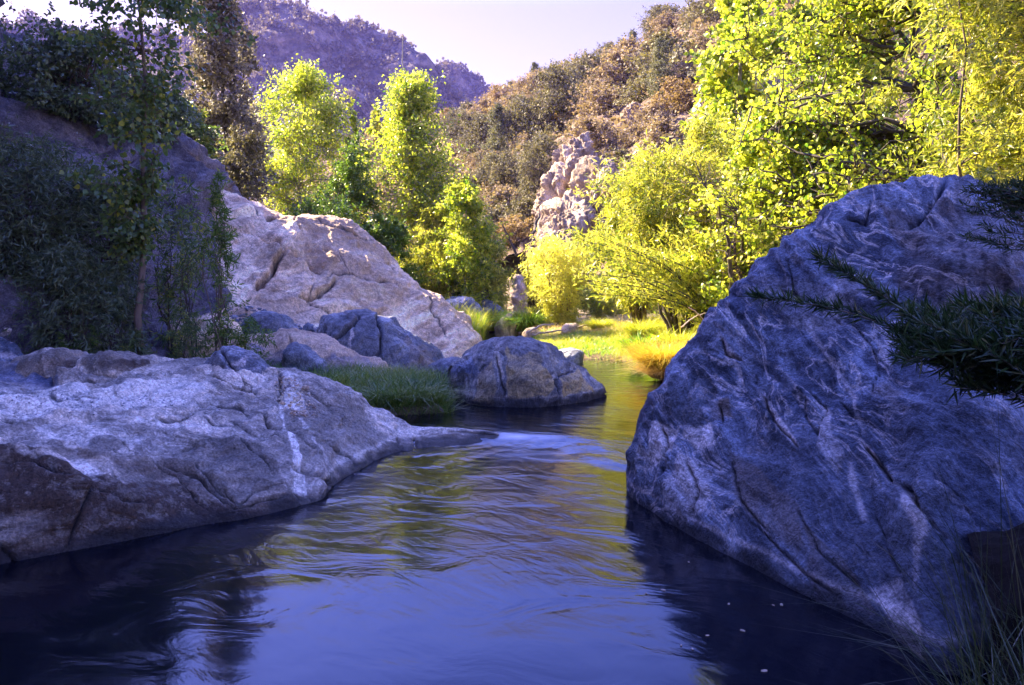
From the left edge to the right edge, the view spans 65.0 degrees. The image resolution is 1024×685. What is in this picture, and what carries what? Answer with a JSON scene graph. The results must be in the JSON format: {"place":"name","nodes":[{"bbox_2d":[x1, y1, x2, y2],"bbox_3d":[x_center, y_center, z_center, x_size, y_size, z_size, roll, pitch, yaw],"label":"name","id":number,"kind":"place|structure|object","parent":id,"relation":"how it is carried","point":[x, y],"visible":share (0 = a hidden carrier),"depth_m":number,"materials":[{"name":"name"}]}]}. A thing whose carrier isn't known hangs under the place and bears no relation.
{"place":"outdoors","nodes":[
{"label":"outdoors","id":0,"kind":"place"},
{"bbox_2d":[0,0,241,356],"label":"hillside","id":1,"kind":"structure","parent":0,"point":[190,159],"depth_m":13.33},
{"bbox_2d":[0,108,140,288],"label":"willow bush","id":2,"kind":"object","parent":1,"relation":"on","point":[19,220],"visible":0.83,"depth_m":9.30,"materials":[{"name":"green plant"}]},
{"bbox_2d":[0,0,166,129],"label":"bush","id":3,"kind":"object","parent":1,"relation":"on","point":[71,74],"visible":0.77,"depth_m":13.56,"materials":[{"name":"green plant"}]},
{"bbox_2d":[24,157,152,317],"bbox_3d":[-5.262,-1.272,10.011,1.526,2.103,1.228,0,4,0],"label":"willow bush","id":4,"kind":"object","parent":1,"relation":"on","point":[116,259],"visible":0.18,"depth_m":9.95,"materials":[{"name":"green plant"}]},
{"bbox_2d":[98,67,201,145],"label":"bush","id":5,"kind":"object","parent":1,"relation":"on","point":[177,116],"visible":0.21,"depth_m":15.16,"materials":[{"name":"green plant"}]},
{"bbox_2d":[175,97,228,172],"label":"oak tree","id":6,"kind":"object","parent":1,"relation":"on","point":[199,134],"visible":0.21,"depth_m":22.65,"materials":[{"name":"green plant"}]},
{"bbox_2d":[4,0,457,201],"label":"mountain","id":7,"kind":"structure","parent":0,"point":[289,43],"depth_m":326.92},
{"bbox_2d":[0,0,473,212],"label":"mountain scrub vegetation","id":8,"kind":"object","parent":7,"relation":"on","point":[360,25],"visible":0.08,"depth_m":330.71,"materials":[{"name":"green plant"}]},
{"bbox_2d":[285,181,377,229],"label":"bush","id":9,"kind":"object","parent":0,"point":[340,209],"visible":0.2,"depth_m":26.38,"materials":[{"name":"green plant"}]},
{"bbox_2d":[0,0,697,85],"label":"sky","id":10,"kind":"structure","parent":0,"point":[501,40],"materials":[{"name":"white"}]},
{"bbox_2d":[442,70,485,104],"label":"mountain","id":11,"kind":"structure","parent":0,"point":[460,79],"depth_m":500.96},
{"bbox_2d":[432,57,491,108],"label":"mountain scrub vegetation","id":12,"kind":"object","parent":11,"relation":"on","point":[451,67],"visible":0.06,"depth_m":503.88,"materials":[{"name":"green plant"}]},
{"bbox_2d":[0,331,998,684],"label":"water","id":13,"kind":"structure","parent":0,"point":[538,545],"depth_m":4.19,"materials":[{"name":"liquid"}]},
{"bbox_2d":[494,311,517,336],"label":"boulder","id":14,"kind":"object","parent":13,"relation":"in","point":[502,330],"visible":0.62,"depth_m":24.62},
{"bbox_2d":[447,336,606,407],"bbox_3d":[0.276,0.559,11.222,2.244,1.349,1.873,-2,4,-22],"label":"boulder","id":15,"kind":"object","parent":13,"relation":"in","point":[518,371],"visible":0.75,"depth_m":10.49,"materials":[{"name":"stone"}]},
{"bbox_2d":[370,273,677,415],"bbox_3d":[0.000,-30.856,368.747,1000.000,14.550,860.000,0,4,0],"label":"ground","id":16,"kind":"structure","parent":0,"point":[595,356],"depth_m":17.08,"materials":[{"name":"plant"}]},
{"bbox_2d":[0,337,22,361],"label":"boulder","id":17,"kind":"object","parent":16,"relation":"on","point":[10,351],"visible":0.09,"depth_m":8.21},
{"bbox_2d":[1,230,149,354],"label":"willow bush","id":18,"kind":"object","parent":16,"relation":"on","point":[62,283],"visible":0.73,"depth_m":8.98,"materials":[{"name":"green plant"}]},
{"bbox_2d":[60,257,162,355],"bbox_3d":[-4.641,-0.070,9.331,1.317,1.855,0.931,0,4,0],"label":"willow bush","id":19,"kind":"object","parent":16,"relation":"on","point":[118,289],"visible":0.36,"depth_m":9.24,"materials":[{"name":"green plant"}]},
{"bbox_2d":[50,0,260,355],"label":"sapling","id":20,"kind":"object","parent":16,"relation":"on","point":[132,235],"visible":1,"depth_m":9.12,"materials":[{"name":"green plant"}]},
{"bbox_2d":[123,174,230,358],"bbox_3d":[-4.479,-0.829,10.566,1.542,2.869,1.144,2,5,32],"label":"sapling","id":21,"kind":"object","parent":16,"relation":"on","point":[168,299],"visible":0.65,"depth_m":10.49,"materials":[{"name":"green plant"}]},
{"bbox_2d":[162,216,204,357],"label":"sapling","id":22,"kind":"object","parent":16,"relation":"on","point":[192,266],"visible":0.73,"depth_m":9.74,"materials":[{"name":"green plant"}]},
{"bbox_2d":[162,304,215,358],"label":"shrub","id":23,"kind":"object","parent":16,"relation":"on","point":[186,328],"visible":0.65,"depth_m":9.30,"materials":[{"name":"green plant"}]},
{"bbox_2d":[169,313,245,358],"bbox_3d":[-4.450,0.070,11.730,1.234,1.020,1.070,0,4,0],"label":"boulder","id":24,"kind":"object","parent":16,"relation":"on","point":[204,324],"visible":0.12,"depth_m":11.37,"materials":[{"name":"stone"}]},
{"bbox_2d":[189,168,261,357],"bbox_3d":[-3.430,-0.638,9.474,0.741,2.813,0.745,2,5,31],"label":"sapling","id":25,"kind":"object","parent":16,"relation":"on","point":[221,337],"visible":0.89,"depth_m":9.42,"materials":[{"name":"green plant"}]},
{"bbox_2d":[170,0,291,212],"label":"pine tree","id":26,"kind":"object","parent":16,"relation":"on","point":[224,112],"visible":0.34,"depth_m":26.15,"materials":[{"name":"green plant"}]},
{"bbox_2d":[215,124,281,200],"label":"oak tree","id":27,"kind":"object","parent":16,"relation":"on","point":[250,149],"visible":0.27,"depth_m":24.52,"materials":[{"name":"green plant"}]},
{"bbox_2d":[0,354,498,564],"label":"rock shelf","id":28,"kind":"object","parent":16,"relation":"on","point":[224,445],"visible":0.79,"depth_m":6.18,"materials":[{"name":"stone"}]},
{"bbox_2d":[10,347,88,380],"bbox_3d":[-4.543,0.408,8.076,1.217,0.754,1.036,0,4,0],"label":"boulder","id":29,"kind":"object","parent":28,"relation":"on","point":[45,362],"visible":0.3,"depth_m":7.67,"materials":[{"name":"stone"}]},
{"bbox_2d":[73,350,149,378],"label":"boulder","id":30,"kind":"object","parent":28,"relation":"on","point":[112,364],"visible":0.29,"depth_m":7.62,"materials":[{"name":"stone"}]},
{"bbox_2d":[204,345,270,379],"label":"boulder","id":31,"kind":"object","parent":28,"relation":"on","point":[236,358],"visible":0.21,"depth_m":7.96,"materials":[{"name":"stone"}]},
{"bbox_2d":[273,376,317,417],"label":"gravel","id":32,"kind":"structure","parent":28,"relation":"on","point":[299,398],"depth_m":7.54,"materials":[{"name":"stone"}]},
{"bbox_2d":[233,24,274,209],"bbox_3d":[-9.585,-6.327,29.617,3.185,10.614,2.192,0,4,0],"label":"pine tree","id":33,"kind":"object","parent":16,"relation":"on","point":[251,61],"visible":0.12,"depth_m":29.31,"materials":[{"name":"green plant"}]},
{"bbox_2d":[225,314,283,367],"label":"shrub","id":34,"kind":"object","parent":16,"relation":"on","point":[254,323],"visible":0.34,"depth_m":9.55,"materials":[{"name":"green plant"}]},
{"bbox_2d":[241,311,298,333],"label":"boulder","id":35,"kind":"object","parent":16,"relation":"on","point":[273,320],"visible":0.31,"depth_m":12.97,"materials":[{"name":"stone"}]},
{"bbox_2d":[280,342,328,376],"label":"boulder","id":36,"kind":"object","parent":16,"relation":"on","point":[297,354],"visible":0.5,"depth_m":11.05,"materials":[{"name":"stone"}]},
{"bbox_2d":[246,328,391,372],"bbox_3d":[-3.203,0.350,12.632,2.639,1.157,1.735,0,4,0],"label":"boulder","id":37,"kind":"object","parent":16,"relation":"on","point":[327,347],"visible":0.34,"depth_m":12.19,"materials":[{"name":"stone"}]},
{"bbox_2d":[244,50,395,219],"bbox_3d":[-8.502,-6.411,33.842,7.051,11.066,7.800,0,4,0],"label":"cottonwood tree","id":38,"kind":"object","parent":16,"relation":"on","point":[301,92],"visible":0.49,"depth_m":33.09,"materials":[{"name":"green plant"}]},
{"bbox_2d":[211,189,481,357],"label":"granite dome","id":39,"kind":"structure","parent":16,"relation":"on","point":[302,269],"depth_m":16.23,"materials":[{"name":"stone"}]},
{"bbox_2d":[319,131,388,228],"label":"bush","id":40,"kind":"object","parent":16,"relation":"on","point":[350,174],"visible":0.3,"depth_m":30.24,"materials":[{"name":"green plant"}]},
{"bbox_2d":[266,354,460,414],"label":"grass","id":41,"kind":"structure","parent":16,"relation":"on","point":[347,377],"depth_m":10.52,"materials":[{"name":"plant"}]},
{"bbox_2d":[317,308,444,371],"bbox_3d":[-2.272,0.148,14.152,2.182,1.498,1.738,0,4,0],"label":"boulder","id":42,"kind":"object","parent":16,"relation":"on","point":[367,332],"visible":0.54,"depth_m":13.54,"materials":[{"name":"stone"}]},
{"bbox_2d":[363,208,434,287],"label":"bush","id":43,"kind":"object","parent":16,"relation":"on","point":[391,236],"visible":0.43,"depth_m":26.59,"materials":[{"name":"green plant"}]},
{"bbox_2d":[345,373,480,415],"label":"reeds","id":44,"kind":"object","parent":16,"relation":"on","point":[405,397],"visible":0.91,"depth_m":9.69,"materials":[{"name":"green plant"}]},
{"bbox_2d":[341,35,487,298],"bbox_3d":[-3.745,-5.961,29.848,6.042,10.547,5.683,0,4,0],"label":"cottonwood tree","id":45,"kind":"object","parent":16,"relation":"on","point":[414,165],"visible":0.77,"depth_m":29.03,"materials":[{"name":"green plant"}]},
{"bbox_2d":[391,197,468,299],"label":"willow bush","id":46,"kind":"object","parent":16,"relation":"on","point":[425,236],"visible":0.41,"depth_m":28.08,"materials":[{"name":"green plant"}]},
{"bbox_2d":[425,174,513,306],"bbox_3d":[-1.413,-3.148,27.422,3.024,5.232,2.774,-3,5,-36],"label":"cottonwood tree","id":47,"kind":"object","parent":16,"relation":"on","point":[468,202],"visible":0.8,"depth_m":26.98,"materials":[{"name":"green plant"}]},
{"bbox_2d":[452,229,516,309],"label":"willow bush","id":48,"kind":"object","parent":16,"relation":"on","point":[501,277],"visible":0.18,"depth_m":28.43,"materials":[{"name":"green plant"}]},
{"bbox_2d":[503,274,527,313],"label":"boulder","id":49,"kind":"object","parent":16,"relation":"on","point":[516,291],"visible":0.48,"depth_m":33.19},
{"bbox_2d":[487,304,561,331],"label":"sedge tussock","id":50,"kind":"object","parent":16,"relation":"on","point":[522,323],"visible":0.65,"depth_m":24.58,"materials":[{"name":"green plant"}]},
{"bbox_2d":[515,245,549,328],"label":"willow bush","id":51,"kind":"object","parent":16,"relation":"on","point":[536,306],"visible":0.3,"depth_m":25.29,"materials":[{"name":"green plant"}]},
{"bbox_2d":[509,225,605,327],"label":"willow bush","id":52,"kind":"object","parent":16,"relation":"on","point":[557,311],"visible":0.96,"depth_m":23.99,"materials":[{"name":"green plant"}]},
{"bbox_2d":[577,273,647,319],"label":"willow bush","id":53,"kind":"object","parent":16,"relation":"on","point":[596,309],"visible":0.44,"depth_m":26.67,"materials":[{"name":"green plant"}]},
{"bbox_2d":[533,317,694,362],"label":"grass","id":54,"kind":"structure","parent":16,"relation":"on","point":[587,337],"depth_m":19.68,"materials":[{"name":"plant"}]},
{"bbox_2d":[535,311,694,337],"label":"dry grass","id":55,"kind":"structure","parent":16,"relation":"on","point":[587,327],"depth_m":22.86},
{"bbox_2d":[565,169,670,326],"bbox_3d":[3.166,-2.504,21.206,3.587,4.549,3.083,0,4,0],"label":"willow bush","id":56,"kind":"object","parent":16,"relation":"on","point":[636,312],"visible":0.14,"depth_m":21.19,"materials":[{"name":"green plant"}]},
{"bbox_2d":[592,314,680,339],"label":"sedge tussock","id":57,"kind":"object","parent":16,"relation":"on","point":[630,327],"visible":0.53,"depth_m":18.83,"materials":[{"name":"green plant"}]},
{"bbox_2d":[585,335,693,378],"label":"sedge tussock","id":58,"kind":"object","parent":16,"relation":"on","point":[653,365],"visible":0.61,"depth_m":13.10,"materials":[{"name":"yellow plant"}]},
{"bbox_2d":[562,212,738,328],"bbox_3d":[2.763,-1.343,15.546,3.766,2.467,1.972,0,4,0],"label":"willow bush","id":59,"kind":"object","parent":16,"relation":"on","point":[671,296],"visible":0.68,"depth_m":15.29,"materials":[{"name":"green plant"}]},
{"bbox_2d":[606,309,701,366],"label":"undergrowth","id":60,"kind":"object","parent":16,"relation":"on","point":[664,331],"visible":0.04,"depth_m":17.75,"materials":[{"name":"green plant"}]},
{"bbox_2d":[573,128,770,336],"bbox_3d":[3.530,-2.244,17.631,4.723,4.790,3.089,-1,4,-10],"label":"willow bush","id":61,"kind":"object","parent":16,"relation":"on","point":[638,188],"visible":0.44,"depth_m":17.15,"materials":[{"name":"green plant"}]},
{"bbox_2d":[616,108,768,274],"bbox_3d":[4.616,-2.987,19.711,4.387,5.697,4.421,0,4,0],"label":"willow bush","id":62,"kind":"object","parent":16,"relation":"on","point":[697,131],"visible":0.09,"depth_m":19.46,"materials":[{"name":"green plant"}]},
{"bbox_2d":[652,128,760,286],"bbox_3d":[3.778,-1.806,15.056,2.344,4.271,1.735,-3,5,-34],"label":"tree","id":63,"kind":"object","parent":16,"relation":"on","point":[728,253],"visible":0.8,"depth_m":14.81,"materials":[{"name":"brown plant"}]},
{"bbox_2d":[661,0,791,169],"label":"cottonwood tree","id":64,"kind":"object","parent":16,"relation":"on","point":[718,88],"visible":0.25,"depth_m":23.22,"materials":[{"name":"green plant"}]},
{"bbox_2d":[662,96,832,318],"bbox_3d":[5.038,-2.185,15.290,4.166,4.901,3.176,-1,4,-16],"label":"cottonwood tree","id":65,"kind":"object","parent":16,"relation":"on","point":[755,236],"visible":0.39,"depth_m":15.04,"materials":[{"name":"green plant"}]},
{"bbox_2d":[690,0,940,242],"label":"cottonwood tree","id":66,"kind":"object","parent":16,"relation":"on","point":[759,33],"visible":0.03,"depth_m":19.70,"materials":[{"name":"green plant"}]},
{"bbox_2d":[625,174,1023,674],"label":"boulder","id":67,"kind":"object","parent":16,"relation":"on","point":[746,445],"visible":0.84,"depth_m":4.97,"materials":[{"name":"stone"}]},
{"bbox_2d":[955,174,1023,254],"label":"shrub","id":68,"kind":"object","parent":67,"relation":"on","point":[1008,198],"visible":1,"depth_m":4.71,"materials":[{"name":"green plant"}]},
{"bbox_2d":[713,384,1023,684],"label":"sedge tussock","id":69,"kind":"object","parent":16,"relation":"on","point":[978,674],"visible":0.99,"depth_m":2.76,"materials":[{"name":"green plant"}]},
{"bbox_2d":[720,0,1023,246],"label":"cottonwood tree","id":70,"kind":"object","parent":16,"relation":"on","point":[855,166],"visible":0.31,"depth_m":14.47,"materials":[{"name":"green plant"}]},
{"bbox_2d":[840,0,1023,190],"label":"willow tree","id":71,"kind":"object","parent":16,"relation":"on","point":[964,160],"visible":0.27,"depth_m":9.29,"materials":[{"name":"green plant"}]},
{"bbox_2d":[880,0,1023,191],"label":"willow tree","id":72,"kind":"object","parent":16,"relation":"on","point":[1004,17],"visible":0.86,"depth_m":8.52,"materials":[{"name":"green plant"}]},
{"bbox_2d":[967,522,1023,684],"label":"earth bank","id":73,"kind":"structure","parent":16,"relation":"on","point":[994,544],"depth_m":3.37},
{"bbox_2d":[734,283,984,366],"bbox_3d":[1.601,0.349,3.140,1.470,1.169,0.187,2,4,26],"label":"shrub","id":74,"kind":"object","parent":73,"relation":"on","point":[828,305],"visible":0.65,"depth_m":3.27,"materials":[{"name":"green plant"}]},
{"bbox_2d":[805,243,981,330],"bbox_3d":[1.729,0.273,3.065,1.214,1.342,0.248,2,5,28],"label":"shrub","id":75,"kind":"object","parent":73,"relation":"on","point":[869,284],"visible":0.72,"depth_m":3.22,"materials":[{"name":"green plant"}]},
{"bbox_2d":[875,283,1023,409],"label":"shrub","id":76,"kind":"object","parent":73,"relation":"on","point":[995,345],"visible":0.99,"depth_m":2.91,"materials":[{"name":"green plant"}]},
{"bbox_2d":[290,0,1018,277],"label":"hillside","id":77,"kind":"structure","parent":0,"point":[523,243],"depth_m":43.99,"materials":[{"name":"plant"}]},
{"bbox_2d":[438,108,484,146],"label":"oak tree","id":78,"kind":"object","parent":77,"relation":"on","point":[455,127],"visible":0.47,"depth_m":78.61,"materials":[{"name":"green plant"}]},
{"bbox_2d":[449,111,503,163],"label":"oak tree","id":79,"kind":"object","parent":77,"relation":"on","point":[479,128],"visible":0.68,"depth_m":68.18,"materials":[{"name":"green plant"}]},
{"bbox_2d":[464,102,518,168],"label":"pine tree","id":80,"kind":"object","parent":77,"relation":"on","point":[495,141],"visible":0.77,"depth_m":62.32,"materials":[{"name":"green plant"}]},
{"bbox_2d":[465,147,521,200],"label":"oak tree","id":81,"kind":"object","parent":77,"relation":"on","point":[502,163],"visible":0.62,"depth_m":50.19,"materials":[{"name":"green plant"}]},
{"bbox_2d":[478,181,531,216],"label":"shrub","id":82,"kind":"object","parent":77,"relation":"on","point":[506,189],"visible":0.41,"depth_m":46.66,"materials":[{"name":"brown plant"}]},
{"bbox_2d":[488,211,533,245],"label":"shrub","id":83,"kind":"object","parent":77,"relation":"on","point":[513,224],"visible":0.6,"depth_m":40.13,"materials":[{"name":"brown plant"}]},
{"bbox_2d":[492,198,534,232],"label":"shrub","id":84,"kind":"object","parent":77,"relation":"on","point":[519,205],"visible":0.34,"depth_m":42.18,"materials":[{"name":"brown plant"}]},
{"bbox_2d":[487,91,548,152],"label":"oak tree","id":85,"kind":"object","parent":77,"relation":"on","point":[513,124],"visible":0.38,"depth_m":62.64,"materials":[{"name":"green plant"}]},
{"bbox_2d":[511,68,544,98],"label":"shrub","id":86,"kind":"object","parent":77,"relation":"on","point":[525,82],"visible":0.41,"depth_m":81.77,"materials":[{"name":"brown plant"}]},
{"bbox_2d":[505,129,570,201],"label":"oak tree","id":87,"kind":"object","parent":77,"relation":"on","point":[527,166],"visible":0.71,"depth_m":43.97,"materials":[{"name":"green plant"}]},
{"bbox_2d":[502,52,598,139],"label":"oak tree","id":88,"kind":"object","parent":77,"relation":"on","point":[553,79],"visible":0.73,"depth_m":59.56,"materials":[{"name":"green plant"}]},
{"bbox_2d":[531,156,583,221],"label":"cliff rock","id":89,"kind":"object","parent":77,"relation":"on","point":[555,180],"visible":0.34,"depth_m":40.48,"materials":[{"name":"stone"}]},
{"bbox_2d":[533,215,584,275],"bbox_3d":[2.279,-4.490,37.438,2.868,3.175,3.331,0,4,0],"label":"cliff rock","id":90,"kind":"object","parent":77,"relation":"on","point":[550,225],"visible":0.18,"depth_m":36.62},
{"bbox_2d":[531,189,598,238],"bbox_3d":[2.682,-5.877,38.388,2.518,2.957,4.131,-2,4,-25],"label":"cliff rock","id":91,"kind":"object","parent":77,"relation":"on","point":[564,210],"visible":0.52,"depth_m":37.34,"materials":[{"name":"stone"}]},
{"bbox_2d":[544,131,597,173],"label":"cliff rock","id":92,"kind":"object","parent":77,"relation":"on","point":[580,145],"visible":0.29,"depth_m":42.19,"materials":[{"name":"stone"}]},
{"bbox_2d":[554,48,604,101],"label":"oak tree","id":93,"kind":"object","parent":77,"relation":"on","point":[586,59],"visible":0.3,"depth_m":70.43,"materials":[{"name":"green plant"}]},
{"bbox_2d":[552,111,623,157],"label":"shrub","id":94,"kind":"object","parent":77,"relation":"on","point":[584,124],"visible":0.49,"depth_m":45.55,"materials":[{"name":"brown plant"}]},
{"bbox_2d":[568,155,619,227],"bbox_3d":[4.021,-7.233,39.106,2.570,3.670,3.727,1,4,18],"label":"cliff rock","id":95,"kind":"object","parent":77,"relation":"on","point":[578,179],"visible":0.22,"depth_m":38.58,"materials":[{"name":"stone"}]},
{"bbox_2d":[565,82,629,124],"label":"shrub","id":96,"kind":"object","parent":77,"relation":"on","point":[595,91],"visible":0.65,"depth_m":55.04,"materials":[{"name":"brown plant"}]},
{"bbox_2d":[574,41,652,90],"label":"shrub","id":97,"kind":"object","parent":77,"relation":"on","point":[619,53],"visible":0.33,"depth_m":63.04,"materials":[{"name":"brown plant"}]},
{"bbox_2d":[610,66,663,105],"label":"shrub","id":98,"kind":"object","parent":77,"relation":"on","point":[633,90],"visible":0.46,"depth_m":51.45,"materials":[{"name":"brown plant"}]},
{"bbox_2d":[598,110,690,160],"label":"shrub","id":99,"kind":"object","parent":77,"relation":"on","point":[658,129],"visible":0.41,"depth_m":39.70,"materials":[{"name":"brown plant"}]},
{"bbox_2d":[625,98,678,139],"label":"shrub","id":100,"kind":"object","parent":77,"relation":"on","point":[643,114],"visible":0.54,"depth_m":43.77,"materials":[{"name":"brown plant"}]},
{"bbox_2d":[282,0,1023,213],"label":"hillside scrub vegetation","id":101,"kind":"object","parent":77,"relation":"on","point":[676,30],"visible":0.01,"depth_m":52.08,"materials":[{"name":"green plant"}]},
{"bbox_2d":[634,4,674,40],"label":"shrub","id":102,"kind":"object","parent":77,"relation":"on","point":[655,11],"visible":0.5,"depth_m":77.16,"materials":[{"name":"brown plant"}]},
{"bbox_2d":[612,25,706,83],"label":"shrub","id":103,"kind":"object","parent":77,"relation":"on","point":[676,53],"visible":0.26,"depth_m":52.18,"materials":[{"name":"brown plant"}]},
{"bbox_2d":[635,36,688,101],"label":"pine tree","id":104,"kind":"object","parent":77,"relation":"on","point":[660,65],"visible":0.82,"depth_m":47.09,"materials":[{"name":"green plant"}]},
{"bbox_2d":[645,9,681,41],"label":"shrub","id":105,"kind":"object","parent":77,"relation":"on","point":[663,20],"visible":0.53,"depth_m":75.15,"materials":[{"name":"brown plant"}]},
{"bbox_2d":[632,75,709,113],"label":"shrub","id":106,"kind":"object","parent":77,"relation":"on","point":[686,100],"visible":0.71,"depth_m":44.26,"materials":[{"name":"brown plant"}]},
{"bbox_2d":[659,0,721,29],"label":"shrub","id":107,"kind":"object","parent":77,"relation":"on","point":[711,13],"visible":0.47,"depth_m":63.72,"materials":[{"name":"brown plant"}]},
{"bbox_2d":[685,19,720,55],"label":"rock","id":108,"kind":"object","parent":77,"relation":"on","point":[703,30],"visible":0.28,"depth_m":51.05,"materials":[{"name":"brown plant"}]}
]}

